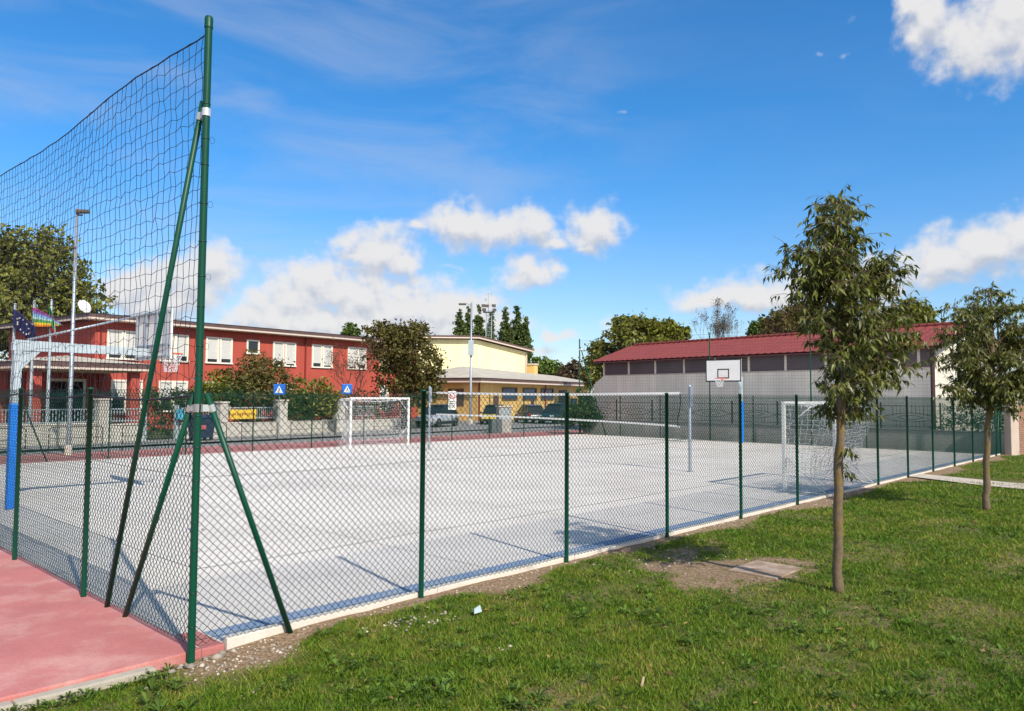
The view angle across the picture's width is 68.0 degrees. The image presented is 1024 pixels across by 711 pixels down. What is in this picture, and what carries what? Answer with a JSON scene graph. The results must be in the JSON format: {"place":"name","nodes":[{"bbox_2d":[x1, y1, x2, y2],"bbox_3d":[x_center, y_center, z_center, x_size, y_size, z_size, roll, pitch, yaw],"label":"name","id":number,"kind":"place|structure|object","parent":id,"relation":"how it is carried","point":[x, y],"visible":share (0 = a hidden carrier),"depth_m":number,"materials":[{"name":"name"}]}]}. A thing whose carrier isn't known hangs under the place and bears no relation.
{"place":"outdoors","nodes":[
{"label":"outdoors","id":0,"kind":"place"},
{"bbox_2d":[0,546,200,701],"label":"pavement","id":1,"kind":"structure","parent":0,"point":[56,632],"depth_m":6.75,"materials":[{"name":"concrete"}]},
{"bbox_2d":[0,387,202,647],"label":"chain link fence","id":2,"kind":"object","parent":1,"relation":"on","point":[85,515],"visible":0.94,"depth_m":8.16,"materials":[{"name":"green paint"}]},
{"bbox_2d":[178,631,223,657],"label":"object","id":3,"kind":"structure","parent":0,"point":[210,647],"depth_m":6.60,"materials":[{"name":"concrete"}]},
{"bbox_2d":[0,312,427,429],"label":"school building","id":4,"kind":"structure","parent":0,"point":[305,351],"depth_m":51.47,"materials":[{"name":"red paint"}]},
{"bbox_2d":[45,378,85,423],"bbox_3d":[-26.749,2.963,45.544,0.108,3.150,2.200,-2,-4,37],"label":"entrance door","id":5,"kind":"structure","parent":4,"relation":"in","point":[81,382],"depth_m":45.54,"materials":[{"name":"black glass"}]},
{"bbox_2d":[106,329,123,359],"bbox_3d":[-24.924,-0.682,47.678,0.140,1.860,1.080,-2,-4,37],"label":"window","id":6,"kind":"structure","parent":4,"relation":"in","point":[113,335],"depth_m":47.70,"materials":[{"name":"white plastic"}]},
{"bbox_2d":[110,379,126,412],"bbox_3d":[-24.753,2.558,47.763,0.140,2.080,1.080,-2,-4,37],"label":"window","id":7,"kind":"structure","parent":4,"relation":"in","point":[118,382],"depth_m":47.79,"materials":[{"name":"white glass"}]},
{"bbox_2d":[123,331,135,359],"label":"window","id":8,"kind":"structure","parent":4,"relation":"in","point":[128,336],"depth_m":48.43,"materials":[{"name":"white plastic"}]},
{"bbox_2d":[158,380,173,411],"bbox_3d":[-22.908,2.702,50.250,0.140,2.080,1.080,-2,-4,37],"label":"window","id":9,"kind":"structure","parent":4,"relation":"in","point":[171,383],"depth_m":50.32,"materials":[{"name":"white glass"}]},
{"bbox_2d":[173,381,187,409],"bbox_3d":[-22.300,2.749,51.068,0.140,2.080,1.080,-2,-4,37],"label":"window","id":10,"kind":"structure","parent":4,"relation":"in","point":[185,384],"depth_m":51.16,"materials":[{"name":"white glass"}]},
{"bbox_2d":[175,334,189,362],"bbox_3d":[-22.280,-0.476,51.240,0.140,1.860,1.080,-2,-4,37],"label":"window","id":11,"kind":"structure","parent":4,"relation":"in","point":[181,341],"depth_m":51.30,"materials":[{"name":"white glass"}]},
{"bbox_2d":[205,336,219,363],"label":"window","id":12,"kind":"structure","parent":4,"relation":"in","point":[212,352],"depth_m":53.07,"materials":[{"name":"white glass"}]},
{"bbox_2d":[219,337,232,363],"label":"window","id":13,"kind":"structure","parent":4,"relation":"in","point":[225,344],"depth_m":53.91,"materials":[{"name":"white glass"}]},
{"bbox_2d":[246,339,259,354],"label":"window","id":14,"kind":"structure","parent":4,"relation":"in","point":[251,345],"depth_m":55.70,"materials":[{"name":"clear glass"}]},
{"bbox_2d":[272,341,284,365],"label":"window","id":15,"kind":"structure","parent":4,"relation":"in","point":[278,347],"depth_m":57.50,"materials":[{"name":"white glass"}]},
{"bbox_2d":[284,342,296,366],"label":"window","id":16,"kind":"structure","parent":4,"relation":"in","point":[290,348],"depth_m":58.33,"materials":[{"name":"white glass"}]},
{"bbox_2d":[311,344,322,367],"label":"window","id":17,"kind":"structure","parent":4,"relation":"in","point":[316,359],"depth_m":60.37,"materials":[{"name":"white glass"}]},
{"bbox_2d":[322,345,332,367],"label":"window","id":18,"kind":"structure","parent":4,"relation":"in","point":[325,350],"depth_m":61.17,"materials":[{"name":"white glass"}]},
{"bbox_2d":[347,347,357,369],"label":"window","id":19,"kind":"structure","parent":4,"relation":"in","point":[350,350],"depth_m":63.29,"materials":[{"name":"white glass"}]},
{"bbox_2d":[0,419,582,455],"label":"road","id":20,"kind":"structure","parent":0,"point":[295,437],"depth_m":40.49,"materials":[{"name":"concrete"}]},
{"bbox_2d":[188,414,214,439],"bbox_3d":[-14.953,3.474,36.543,0.920,1.240,1.100,-2,-4,35],"label":"waste bin","id":21,"kind":"object","parent":20,"relation":"on","point":[204,434],"visible":0.48,"depth_m":36.33,"materials":[{"name":"plastic"}]},
{"bbox_2d":[274,384,285,435],"bbox_3d":[-12.644,2.955,41.241,0.580,2.804,0.354,1,-3,-7],"label":"crossing sign","id":22,"kind":"object","parent":20,"relation":"on","point":[280,388],"visible":0.95,"depth_m":41.15,"materials":[{"name":"metal"}]},
{"bbox_2d":[322,335,387,417],"bbox_3d":[-9.998,1.763,47.706,3.840,5.999,4.414,2,-4,-30],"label":"bare shrub","id":23,"kind":"object","parent":20,"relation":"on","point":[349,366],"visible":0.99,"depth_m":47.49,"materials":[{"name":"brown plant"}]},
{"bbox_2d":[415,404,458,426],"bbox_3d":[-5.401,4.324,54.770,2.020,1.607,4.160,-1,-3,23],"label":"parked car","id":24,"kind":"object","parent":20,"relation":"on","point":[439,416],"visible":0.43,"depth_m":54.10,"materials":[{"name":"silver metal"}]},
{"bbox_2d":[459,303,473,423],"bbox_3d":[-3.647,0.597,59.829,1.245,9.600,0.457,1,-3,-11],"label":"lamp post","id":25,"kind":"object","parent":20,"relation":"on","point":[470,347],"visible":0.91,"depth_m":59.80,"materials":[{"name":"metal"}]},
{"bbox_2d":[514,404,543,422],"bbox_3d":[1.457,4.880,63.853,2.020,1.547,4.160,1,-3,-17],"label":"parked car","id":26,"kind":"object","parent":20,"relation":"on","point":[535,408],"visible":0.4,"depth_m":62.37,"materials":[{"name":"grey paint"}]},
{"bbox_2d":[538,403,564,423],"bbox_3d":[3.599,4.774,62.736,2.020,1.667,4.160,-1,-3,28],"label":"parked car","id":27,"kind":"object","parent":20,"relation":"on","point":[549,409],"visible":0.27,"depth_m":61.84,"materials":[{"name":"teal paint"}]},
{"bbox_2d":[0,430,583,463],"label":"path","id":28,"kind":"structure","parent":0,"point":[257,447],"depth_m":31.82,"materials":[{"name":"concrete"}]},
{"bbox_2d":[64,208,88,454],"bbox_3d":[-15.491,-0.851,26.931,0.640,8.850,0.255,0,-3,0],"label":"lamp post","id":29,"kind":"object","parent":28,"relation":"on","point":[75,246],"visible":0.73,"depth_m":26.92,"materials":[{"name":"metal"}]},
{"bbox_2d":[0,434,979,647],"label":"sports court","id":30,"kind":"object","parent":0,"point":[285,467],"visible":0.75,"depth_m":14.60,"materials":[{"name":"concrete"}]},
{"bbox_2d":[5,308,182,509],"bbox_3d":[-8.475,0.985,15.653,1.727,3.952,3.093,-5,-6,60],"label":"basketball hoop","id":31,"kind":"object","parent":30,"relation":"on","point":[165,340],"visible":0.79,"depth_m":15.32,"materials":[{"name":"metal"}]},
{"bbox_2d":[337,397,409,447],"bbox_3d":[-5.969,2.860,32.819,1.008,2.100,3.157,-2,-4,43],"label":"football goal","id":32,"kind":"object","parent":30,"relation":"on","point":[351,417],"visible":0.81,"depth_m":32.82,"materials":[{"name":"white paint"}]},
{"bbox_2d":[426,386,431,449],"bbox_3d":[-3.313,2.515,30.520,0.239,2.540,0.219,0,-3,4],"label":"volleyball post","id":33,"kind":"object","parent":30,"relation":"on","point":[430,399],"visible":0.92,"depth_m":30.49,"materials":[{"name":"metal"}]},
{"bbox_2d":[205,454,992,639],"bbox_3d":[8.055,3.197,18.287,0.370,0.001,31.460,-2,-4,43],"label":"border line","id":34,"kind":"object","parent":30,"relation":"on","point":[295,614],"visible":0.4,"depth_m":9.02,"materials":[{"name":"concrete"}]},
{"bbox_2d":[686,385,693,471],"bbox_3d":[5.213,2.126,22.224,0.239,2.540,0.219,0,-3,4],"label":"volleyball post","id":35,"kind":"object","parent":30,"relation":"on","point":[690,390],"visible":0.83,"depth_m":22.19,"materials":[{"name":"metal"}]},
{"bbox_2d":[434,392,686,427],"bbox_3d":[0.896,1.784,26.343,11.851,1.063,0.064,-2,-4,43],"label":"volleyball net","id":36,"kind":"object","parent":35,"relation":"attached to","point":[643,393],"visible":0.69,"depth_m":25.25,"materials":[{"name":"white paint"}]},
{"bbox_2d":[706,359,743,441],"bbox_3d":[10.005,2.170,35.780,1.658,3.952,2.297,-1,-3,19],"label":"basketball hoop","id":37,"kind":"object","parent":30,"relation":"on","point":[723,370],"visible":0.92,"depth_m":35.32,"materials":[{"name":"metal"}]},
{"bbox_2d":[781,401,872,494],"bbox_3d":[7.746,2.172,18.502,1.018,2.088,3.282,-2,-4,43],"label":"football goal","id":38,"kind":"object","parent":30,"relation":"on","point":[784,449],"visible":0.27,"depth_m":17.66,"materials":[{"name":"white paint"}]},
{"bbox_2d":[0,0,1023,396],"label":"sky","id":39,"kind":"structure","parent":0,"point":[578,165],"materials":[{"name":"blue"}]},
{"bbox_2d":[22,454,1023,710],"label":"lawn","id":40,"kind":"structure","parent":0,"point":[698,574],"depth_m":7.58,"materials":[{"name":"plant"}]},
{"bbox_2d":[0,483,1023,710],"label":"weeds","id":41,"kind":"object","parent":40,"relation":"on","point":[444,682],"visible":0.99,"depth_m":6.21,"materials":[{"name":"green plant"}]},
{"bbox_2d":[144,486,879,698],"bbox_3d":[3.526,2.856,11.660,1.824,0.120,17.759,-2,-4,43],"label":"rubble","id":42,"kind":"object","parent":40,"relation":"on","point":[219,655],"visible":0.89,"depth_m":6.62,"materials":[{"name":"stone"}]},
{"bbox_2d":[174,492,1020,710],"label":"fallen leaves","id":43,"kind":"object","parent":40,"relation":"on","point":[669,672],"visible":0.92,"depth_m":6.60,"materials":[{"name":"brown plant"}]},
{"bbox_2d":[728,560,801,579],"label":"concrete slab","id":44,"kind":"structure","parent":40,"relation":"on","point":[770,570],"depth_m":9.60,"materials":[{"name":"concrete"}]},
{"bbox_2d":[763,183,939,592],"bbox_3d":[3.878,0.357,8.546,1.542,4.840,2.243,-2,-4,43],"label":"street tree","id":45,"kind":"object","parent":40,"relation":"on","point":[834,262],"visible":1,"depth_m":8.35,"materials":[{"name":"green plant"}]},
{"bbox_2d":[926,282,1023,509],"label":"street tree","id":46,"kind":"object","parent":40,"relation":"on","point":[973,360],"visible":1,"depth_m":14.73,"materials":[{"name":"green plant"}]},
{"bbox_2d":[146,400,1021,439],"bbox_3d":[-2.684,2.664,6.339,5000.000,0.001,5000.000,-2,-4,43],"label":"ground","id":47,"kind":"structure","parent":0,"point":[415,425],"depth_m":43.60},
{"bbox_2d":[28,300,35,419],"bbox_3d":[-23.155,0.688,36.601,0.150,6.788,0.150,0,-3,0],"label":"flagpole","id":48,"kind":"object","parent":47,"relation":"on","point":[31,375],"visible":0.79,"depth_m":36.53,"materials":[{"name":"metal"}]},
{"bbox_2d":[13,308,35,340],"bbox_3d":[-23.383,-1.478,36.457,1.151,1.582,0.308,1,-3,-3],"label":"flag","id":49,"kind":"object","parent":48,"relation":"attached to","point":[25,325],"visible":0.73,"depth_m":36.45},
{"bbox_2d":[45,299,52,423],"bbox_3d":[-22.325,0.675,36.602,0.150,6.824,0.150,0,-3,0],"label":"flagpole","id":50,"kind":"object","parent":47,"relation":"on","point":[49,359],"visible":0.58,"depth_m":36.56,"materials":[{"name":"metal"}]},
{"bbox_2d":[33,307,61,326],"bbox_3d":[-22.288,-1.848,36.467,1.492,0.963,0.285,0,-3,-2],"label":"flag","id":51,"kind":"object","parent":50,"relation":"attached to","point":[40,320],"visible":0.79,"depth_m":36.44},
{"bbox_2d":[0,218,117,360],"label":"tall tree","id":52,"kind":"object","parent":47,"relation":"on","point":[26,272],"visible":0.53,"depth_m":59.29,"materials":[{"name":"green plant"}]},
{"bbox_2d":[0,666,155,710],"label":"stone kerb","id":53,"kind":"structure","parent":47,"relation":"on","point":[103,682],"depth_m":5.70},
{"bbox_2d":[137,384,215,438],"bbox_3d":[-16.903,2.870,38.773,1.843,2.944,4.625,-2,-4,35],"label":"hedge","id":54,"kind":"object","parent":47,"relation":"on","point":[164,415],"visible":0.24,"depth_m":37.99,"materials":[{"name":"green plant"}]},
{"bbox_2d":[104,15,292,663],"bbox_3d":[-3.215,-0.127,7.124,2.301,5.630,0.913,-1,-3,19],"label":"net pole","id":55,"kind":"object","parent":47,"relation":"on","point":[196,406],"visible":0.97,"depth_m":6.60,"materials":[{"name":"green paint"}]},
{"bbox_2d":[0,35,204,400],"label":"ball net","id":56,"kind":"object","parent":55,"relation":"hanging from","point":[96,296],"visible":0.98,"depth_m":8.19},
{"bbox_2d":[0,398,414,446],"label":"street wall","id":57,"kind":"structure","parent":47,"relation":"on","point":[245,425],"depth_m":39.88,"materials":[{"name":"concrete"}]},
{"bbox_2d":[230,409,255,418],"bbox_3d":[-14.422,3.142,40.773,0.066,0.520,1.622,-2,-4,35],"label":"banner","id":58,"kind":"object","parent":57,"relation":"attached to","point":[242,413],"visible":0.59,"depth_m":40.79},
{"bbox_2d":[189,367,241,406],"bbox_3d":[-16.697,2.588,42.645,2.982,3.917,2.172,2,-3,-27],"label":"yellow bush","id":59,"kind":"object","parent":47,"relation":"on","point":[207,385],"visible":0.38,"depth_m":42.44,"materials":[{"name":"green plant"}]},
{"bbox_2d":[210,383,278,421],"bbox_3d":[-14.634,3.006,41.883,1.927,3.030,4.426,-2,-4,35],"label":"hedge","id":60,"kind":"object","parent":47,"relation":"on","point":[238,399],"visible":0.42,"depth_m":41.60,"materials":[{"name":"green plant"}]},
{"bbox_2d":[203,349,300,415],"bbox_3d":[-14.873,2.057,43.448,5.169,5.085,5.160,0,-3,0],"label":"oleander bush","id":61,"kind":"object","parent":47,"relation":"on","point":[258,378],"visible":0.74,"depth_m":43.24,"materials":[{"name":"green plant"}]},
{"bbox_2d":[0,392,579,462],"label":"chain link fence","id":62,"kind":"object","parent":47,"relation":"on","point":[312,419],"visible":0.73,"depth_m":30.67,"materials":[{"name":"green paint"}]},
{"bbox_2d":[270,389,335,425],"bbox_3d":[-12.230,3.325,44.918,1.698,2.745,5.161,-2,-4,35],"label":"hedge","id":63,"kind":"object","parent":47,"relation":"on","point":[300,410],"visible":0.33,"depth_m":44.42,"materials":[{"name":"green plant"}]},
{"bbox_2d":[283,372,348,418],"bbox_3d":[-12.380,2.881,45.703,4.659,3.711,4.230,0,-3,0],"label":"oleander bush","id":64,"kind":"object","parent":47,"relation":"on","point":[319,384],"visible":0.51,"depth_m":45.12,"materials":[{"name":"green plant"}]},
{"bbox_2d":[340,322,361,335],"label":"tree","id":65,"kind":"object","parent":47,"relation":"on","point":[350,329],"visible":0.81,"depth_m":91.98,"materials":[{"name":"green plant"}]},
{"bbox_2d":[333,388,401,419],"bbox_3d":[-9.319,3.532,49.517,1.790,2.856,6.609,-2,-4,35],"label":"hedge","id":66,"kind":"object","parent":47,"relation":"on","point":[387,410],"visible":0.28,"depth_m":49.87,"materials":[{"name":"green plant"}]},
{"bbox_2d":[358,318,454,428],"bbox_3d":[-7.115,1.228,50.093,5.463,7.544,5.689,3,-4,-40],"label":"russet tree","id":67,"kind":"object","parent":47,"relation":"on","point":[396,359],"visible":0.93,"depth_m":49.46,"materials":[{"name":"green plant"}]},
{"bbox_2d":[452,309,468,334],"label":"poplar","id":68,"kind":"object","parent":47,"relation":"on","point":[459,329],"visible":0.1,"depth_m":130.28,"materials":[{"name":"green plant"}]},
{"bbox_2d":[464,306,473,334],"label":"poplar","id":69,"kind":"object","parent":47,"relation":"on","point":[467,319],"visible":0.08,"depth_m":131.39,"materials":[{"name":"green plant"}]},
{"bbox_2d":[418,335,534,379],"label":"sports hall","id":70,"kind":"structure","parent":47,"relation":"on","point":[489,353],"depth_m":86.94,"materials":[{"name":"paint"}]},
{"bbox_2d":[472,304,488,336],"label":"poplar","id":71,"kind":"object","parent":47,"relation":"on","point":[478,321],"visible":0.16,"depth_m":130.08,"materials":[{"name":"green plant"}]},
{"bbox_2d":[481,293,495,338],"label":"floodlight mast","id":72,"kind":"object","parent":47,"relation":"on","point":[488,311],"visible":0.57,"depth_m":122.07,"materials":[{"name":"metal"}]},
{"bbox_2d":[486,313,496,339],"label":"poplar","id":73,"kind":"object","parent":47,"relation":"on","point":[489,329],"visible":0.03,"depth_m":132.35,"materials":[{"name":"green plant"}]},
{"bbox_2d":[495,406,512,432],"bbox_3d":[-0.507,3.963,46.768,0.940,1.730,0.540,2,-3,-27],"label":"meter cabinet","id":74,"kind":"object","parent":47,"relation":"on","point":[503,419],"visible":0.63,"depth_m":46.58,"materials":[{"name":"stone"}]},
{"bbox_2d":[417,363,593,420],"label":"building","id":75,"kind":"structure","parent":47,"relation":"on","point":[484,380],"depth_m":72.72,"materials":[{"name":"yellow paint"}]},
{"bbox_2d":[502,387,517,399],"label":"window","id":76,"kind":"structure","parent":75,"relation":"in","point":[504,389],"depth_m":73.14,"materials":[{"name":"blue glass"}]},
{"bbox_2d":[496,306,521,343],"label":"poplar","id":77,"kind":"object","parent":47,"relation":"on","point":[505,333],"visible":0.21,"depth_m":125.94,"materials":[{"name":"green plant"}]},
{"bbox_2d":[510,305,529,344],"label":"poplar","id":78,"kind":"object","parent":47,"relation":"on","point":[516,327],"visible":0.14,"depth_m":128.15,"materials":[{"name":"green plant"}]},
{"bbox_2d":[517,316,533,362],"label":"poplar","id":79,"kind":"object","parent":47,"relation":"on","point":[525,340],"visible":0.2,"depth_m":126.97,"materials":[{"name":"green plant"}]},
{"bbox_2d":[527,356,563,375],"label":"round tree","id":80,"kind":"object","parent":47,"relation":"on","point":[547,366],"visible":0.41,"depth_m":98.92,"materials":[{"name":"green plant"}]},
{"bbox_2d":[554,357,586,380],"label":"dull tree","id":81,"kind":"object","parent":47,"relation":"on","point":[571,371],"visible":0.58,"depth_m":96.89,"materials":[{"name":"brown plant"}]},
{"bbox_2d":[557,399,606,433],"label":"ivy bush","id":82,"kind":"object","parent":47,"relation":"on","point":[587,414],"visible":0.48,"depth_m":43.45,"materials":[{"name":"green plant"}]},
{"bbox_2d":[575,385,598,408],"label":"ivy bush","id":83,"kind":"object","parent":47,"relation":"on","point":[581,387],"visible":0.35,"depth_m":47.80,"materials":[{"name":"green plant"}]},
{"bbox_2d":[579,339,605,434],"bbox_3d":[4.595,1.832,43.302,1.968,5.660,0.080,-2,-4,43],"label":"net pole","id":84,"kind":"object","parent":47,"relation":"on","point":[589,379],"visible":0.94,"depth_m":43.80,"materials":[{"name":"green paint"}]},
{"bbox_2d":[580,319,996,450],"bbox_3d":[11.547,1.469,36.903,20.745,5.278,0.100,-2,-4,43],"label":"ball net","id":85,"kind":"object","parent":84,"relation":"hanging from","point":[723,351],"visible":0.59,"depth_m":37.61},
{"bbox_2d":[222,454,999,649],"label":"kerb","id":86,"kind":"structure","parent":47,"relation":"on","point":[236,640],"depth_m":8.68,"materials":[{"name":"concrete"}]},
{"bbox_2d":[195,389,999,645],"bbox_3d":[8.206,2.129,18.045,0.074,2.367,31.911,-2,-4,43],"label":"chain link fence","id":87,"kind":"object","parent":86,"relation":"on","point":[972,455],"visible":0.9,"depth_m":10.21,"materials":[{"name":"green paint"}]},
{"bbox_2d":[578,308,659,388],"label":"broad tree","id":88,"kind":"object","parent":47,"relation":"on","point":[624,328],"visible":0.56,"depth_m":77.04,"materials":[{"name":"green plant"}]},
{"bbox_2d":[643,317,692,342],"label":"yellow tree","id":89,"kind":"object","parent":47,"relation":"on","point":[672,329],"visible":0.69,"depth_m":75.63,"materials":[{"name":"green plant"}]},
{"bbox_2d":[692,297,743,338],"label":"bare tree","id":90,"kind":"object","parent":47,"relation":"on","point":[718,324],"visible":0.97,"depth_m":70.34,"materials":[{"name":"grey plant"}]},
{"bbox_2d":[745,317,762,335],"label":"light tree","id":91,"kind":"object","parent":47,"relation":"on","point":[753,326],"visible":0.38,"depth_m":66.21,"materials":[{"name":"green plant"}]},
{"bbox_2d":[763,298,809,333],"bbox_3d":[20.978,0.277,57.850,3.017,10.436,4.151,3,-4,-42],"label":"bare tree","id":92,"kind":"object","parent":47,"relation":"on","point":[783,319],"visible":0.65,"depth_m":57.66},
{"bbox_2d":[579,396,1000,451],"bbox_3d":[11.491,3.146,36.762,20.813,2.367,0.072,-2,-4,43],"label":"chain link fence","id":93,"kind":"object","parent":47,"relation":"on","point":[762,417],"visible":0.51,"depth_m":36.83,"materials":[{"name":"green paint"}]},
{"bbox_2d":[583,400,1004,453],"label":"railing wall","id":94,"kind":"structure","parent":47,"relation":"on","point":[779,431],"depth_m":36.87,"materials":[{"name":"metal"}]},
{"bbox_2d":[757,301,851,334],"bbox_3d":[23.302,0.695,60.414,7.954,10.120,5.078,0,-3,0],"label":"dark tree","id":95,"kind":"object","parent":47,"relation":"on","point":[776,318],"visible":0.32,"depth_m":59.74,"materials":[{"name":"green plant"}]},
{"bbox_2d":[881,296,941,324],"bbox_3d":[32.510,0.430,61.620,5.115,10.853,4.310,0,-3,0],"label":"autumn tree","id":96,"kind":"object","parent":47,"relation":"on","point":[930,312],"visible":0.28,"depth_m":61.40,"materials":[{"name":"green plant"}]},
{"bbox_2d":[930,404,1003,431],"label":"ivy hedge","id":97,"kind":"object","parent":47,"relation":"on","point":[1002,416],"visible":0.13,"depth_m":31.72,"materials":[{"name":"green plant"}]},
{"bbox_2d":[995,322,1001,455],"bbox_3d":[18.787,1.222,29.420,0.076,5.580,1.012,-2,-4,43],"label":"net pole","id":98,"kind":"object","parent":47,"relation":"on","point":[999,422],"visible":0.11,"depth_m":29.61,"materials":[{"name":"green paint"}]},
{"bbox_2d":[1004,401,1019,454],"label":"plaster wall","id":99,"kind":"structure","parent":47,"relation":"on","point":[1011,433],"depth_m":29.68,"materials":[{"name":"paint"}]},
{"bbox_2d":[1018,405,1023,454],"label":"brick wall","id":100,"kind":"structure","parent":47,"relation":"on","point":[1021,435],"depth_m":30.01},
{"bbox_2d":[593,321,994,431],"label":"barn","id":101,"kind":"structure","parent":0,"point":[681,373],"depth_m":41.10,"materials":[{"name":"tile"}]},
{"bbox_2d":[605,362,627,374],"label":"window","id":102,"kind":"structure","parent":101,"relation":"in","point":[618,365],"depth_m":48.43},
{"bbox_2d":[630,361,653,373],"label":"window","id":103,"kind":"structure","parent":101,"relation":"in","point":[639,369],"depth_m":46.72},
{"bbox_2d":[656,360,682,373],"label":"window","id":104,"kind":"structure","parent":101,"relation":"in","point":[677,367],"depth_m":44.98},
{"bbox_2d":[685,358,713,372],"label":"window","id":105,"kind":"structure","parent":101,"relation":"in","point":[688,364],"depth_m":43.52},
{"bbox_2d":[750,355,783,370],"bbox_3d":[13.369,0.376,39.772,0.024,0.878,2.060,3,-4,-37],"label":"window","id":106,"kind":"structure","parent":101,"relation":"in","point":[765,363],"depth_m":39.74,"materials":[{"name":"glass"}]},
{"bbox_2d":[787,353,824,369],"bbox_3d":[14.706,0.291,38.027,0.024,0.878,2.060,3,-4,-37],"label":"window","id":107,"kind":"structure","parent":101,"relation":"in","point":[797,363],"depth_m":38.06,"materials":[{"name":"glass"}]},
{"bbox_2d":[873,349,916,367],"bbox_3d":[17.382,0.122,34.539,0.024,0.878,2.060,3,-4,-37],"label":"window","id":108,"kind":"structure","parent":101,"relation":"in","point":[913,358],"depth_m":33.95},
{"bbox_2d":[920,349,929,366],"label":"window","id":109,"kind":"structure","parent":101,"relation":"in","point":[923,351],"depth_m":33.46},
{"bbox_2d":[911,474,1023,488],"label":"footpath","id":110,"kind":"structure","parent":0,"point":[954,479],"depth_m":20.11,"materials":[{"name":"concrete"}]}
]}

